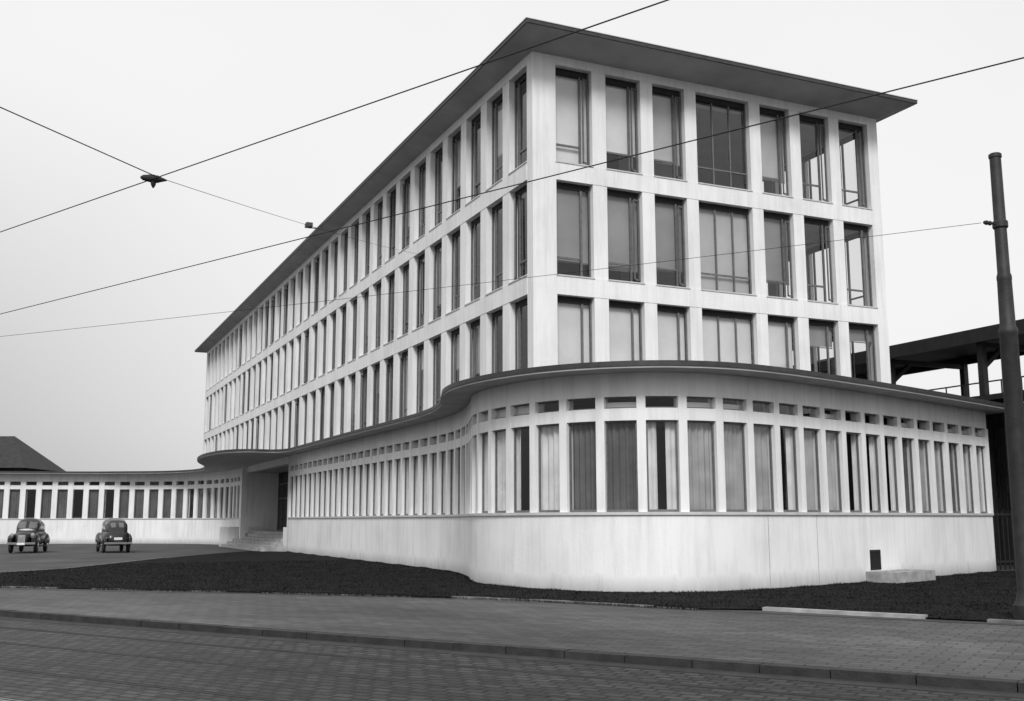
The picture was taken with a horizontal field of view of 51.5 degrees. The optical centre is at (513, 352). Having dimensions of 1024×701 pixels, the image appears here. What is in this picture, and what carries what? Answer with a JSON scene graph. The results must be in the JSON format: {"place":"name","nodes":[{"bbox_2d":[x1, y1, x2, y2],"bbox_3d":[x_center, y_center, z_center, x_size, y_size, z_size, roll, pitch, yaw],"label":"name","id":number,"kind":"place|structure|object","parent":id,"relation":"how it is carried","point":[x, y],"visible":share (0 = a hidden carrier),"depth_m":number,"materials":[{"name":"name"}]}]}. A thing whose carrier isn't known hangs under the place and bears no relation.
{"place":"outdoors","nodes":[
{"label":"outdoors","id":0,"kind":"place"},
{"bbox_2d":[0,107,156,176],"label":"span wire","id":1,"kind":"object","parent":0,"point":[75,140],"visible":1,"depth_m":12.26,"materials":[{"name":"black metal"}]},
{"bbox_2d":[140,174,166,187],"bbox_3d":[-4.581,-2.180,13.497,0.320,0.170,0.100,4,-10,-24],"label":"wire insulator","id":2,"kind":"object","parent":1,"relation":"hanging from","point":[148,177],"visible":0.98,"depth_m":13.46,"materials":[{"name":"black rubber"}]},
{"bbox_2d":[0,0,668,231],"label":"contact wire","id":3,"kind":"object","parent":2,"relation":"hanging from","point":[366,104],"visible":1,"depth_m":10.91,"materials":[{"name":"black metal"}]},
{"bbox_2d":[167,180,421,254],"bbox_3d":[-4.042,-3.022,27.336,0.008,5.878,27.148,0,-9,2],"label":"span wire","id":4,"kind":"object","parent":1,"relation":"attached to","point":[270,213],"visible":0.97,"depth_m":18.20,"materials":[{"name":"black metal"}]},
{"bbox_2d":[1,57,1023,313],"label":"contact wire","id":5,"kind":"object","parent":4,"relation":"hanging from","point":[561,173],"visible":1,"depth_m":12.95,"materials":[{"name":"black metal"}]},
{"bbox_2d":[0,80,919,529],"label":"interior","id":6,"kind":"object","parent":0,"point":[721,152],"depth_m":38.79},
{"bbox_2d":[0,422,955,517],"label":"dark curtain","id":7,"kind":"object","parent":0,"point":[622,465],"visible":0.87,"depth_m":26.51,"materials":[{"name":"grey fabric"}]},
{"bbox_2d":[0,551,1023,620],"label":"lawn","id":8,"kind":"structure","parent":0,"point":[257,556],"depth_m":27.36,"materials":[{"name":"black plant"}]},
{"bbox_2d":[866,569,935,582],"bbox_3d":[10.810,6.283,29.630,2.150,0.402,0.920,8,-12,-41],"label":"light well","id":9,"kind":"object","parent":8,"relation":"on","point":[901,575],"visible":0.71,"depth_m":29.12,"materials":[{"name":"concrete"}]},
{"bbox_2d":[983,152,1023,619],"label":"tram pole","id":10,"kind":"object","parent":8,"relation":"on","point":[1011,378],"visible":0.98,"depth_m":18.91,"materials":[{"name":"metal"}]},
{"bbox_2d":[0,223,978,336],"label":"span wire","id":11,"kind":"object","parent":10,"relation":"attached to","point":[518,278],"visible":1,"depth_m":22.48,"materials":[{"name":"black metal"}]},
{"bbox_2d":[0,589,1023,680],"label":"pavement","id":12,"kind":"structure","parent":0,"point":[995,651],"depth_m":17.48,"materials":[{"name":"concrete"}]},
{"bbox_2d":[0,619,1023,700],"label":"road","id":13,"kind":"structure","parent":0,"point":[257,682],"depth_m":12.66,"materials":[{"name":"grey stone"}]},
{"bbox_2d":[0,627,888,700],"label":"tram track","id":14,"kind":"structure","parent":13,"relation":"on","point":[350,676],"depth_m":12.67,"materials":[{"name":"metal"}]},
{"bbox_2d":[0,609,1023,697],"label":"kerb","id":15,"kind":"structure","parent":13,"relation":"on","point":[938,683],"depth_m":14.08,"materials":[{"name":"grey concrete"}]},
{"bbox_2d":[0,543,1023,625],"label":"forecourt","id":16,"kind":"structure","parent":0,"point":[55,556],"depth_m":50.80,"materials":[{"name":"concrete"}]},
{"bbox_2d":[7,518,49,552],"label":"parked car","id":17,"kind":"object","parent":16,"relation":"on","point":[31,532],"visible":1,"depth_m":58.49,"materials":[{"name":"paint"}]},
{"bbox_2d":[95,518,131,552],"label":"parked car","id":18,"kind":"object","parent":16,"relation":"on","point":[114,532],"visible":1,"depth_m":58.22,"materials":[{"name":"paint"}]},
{"bbox_2d":[221,530,282,551],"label":"entrance steps","id":19,"kind":"structure","parent":16,"relation":"on","point":[265,540],"depth_m":64.37,"materials":[{"name":"concrete"}]},
{"bbox_2d":[0,0,1023,470],"label":"sky","id":20,"kind":"structure","parent":0,"point":[157,87],"materials":[{"name":"white"}]},
{"bbox_2d":[993,511,1015,569],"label":"gate","id":21,"kind":"structure","parent":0,"point":[1004,561],"depth_m":36.54,"materials":[{"name":"metal"}]},
{"label":"ground","id":22,"kind":"structure","parent":0,"visible":0},
{"bbox_2d":[0,436,64,470],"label":"house","id":23,"kind":"structure","parent":22,"relation":"on","point":[16,454],"depth_m":108.02,"materials":[{"name":"tile"}]},
{"bbox_2d":[0,51,995,591],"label":"walls","id":24,"kind":"structure","parent":22,"relation":"on","point":[652,553],"depth_m":34.46,"materials":[{"name":"white paint"}]},
{"bbox_2d":[25,422,893,517],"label":"curtain light","id":25,"kind":"object","parent":24,"relation":"hanging from","point":[550,473],"visible":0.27,"depth_m":27.18,"materials":[{"name":"white fabric"}]},
{"bbox_2d":[0,74,987,529],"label":"window frames","id":26,"kind":"structure","parent":24,"relation":"attached to","point":[580,258],"depth_m":36.73,"materials":[{"name":"paint"}]},
{"bbox_2d":[0,365,1003,473],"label":"canopy roof","id":27,"kind":"structure","parent":24,"relation":"attached to","point":[457,399],"depth_m":31.07,"materials":[{"name":"paint"}]},
{"bbox_2d":[0,360,1003,472],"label":"canopy edge","id":28,"kind":"object","parent":27,"relation":"attached to","point":[673,362],"visible":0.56,"depth_m":28.27,"materials":[{"name":"concrete"}]},
{"bbox_2d":[19,17,993,518],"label":"sills","id":29,"kind":"structure","parent":24,"relation":"attached to","point":[587,277],"depth_m":34.19,"materials":[{"name":"concrete"}]},
{"bbox_2d":[196,23,913,352],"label":"soffit","id":30,"kind":"structure","parent":24,"relation":"on","point":[478,85],"depth_m":35.99,"materials":[{"name":"paint"}]},
{"bbox_2d":[195,18,916,352],"bbox_3d":[-7.050,-4.617,64.962,15.850,0.315,68.160,4,-10,-24],"label":"roof edge","id":31,"kind":"object","parent":30,"relation":"on","point":[569,29],"visible":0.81,"depth_m":35.37,"materials":[{"name":"metal"}]},
{"bbox_2d":[768,515,819,587],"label":"joints","id":32,"kind":"object","parent":24,"relation":"attached to","point":[769,552],"visible":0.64,"depth_m":26.70,"materials":[{"name":"paint"}]},
{"bbox_2d":[870,550,880,569],"bbox_3d":[10.112,5.785,29.700,0.560,0.550,0.022,8,-12,-41],"label":"vent recess","id":33,"kind":"object","parent":24,"relation":"attached to","point":[871,556],"visible":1,"depth_m":29.67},
{"bbox_2d":[870,551,880,568],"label":"vent louvres","id":34,"kind":"object","parent":33,"relation":"in","point":[876,559],"visible":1,"depth_m":29.66,"materials":[{"name":"metal"}]},
{"bbox_2d":[0,557,1023,623],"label":"lawn kerb","id":35,"kind":"structure","parent":22,"relation":"on","point":[858,613],"depth_m":20.09,"materials":[{"name":"concrete"}]},
{"bbox_2d":[793,319,1023,565],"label":"platform shed","id":36,"kind":"structure","parent":22,"relation":"on","point":[961,351],"depth_m":41.44,"materials":[{"name":"metal"}]}
]}

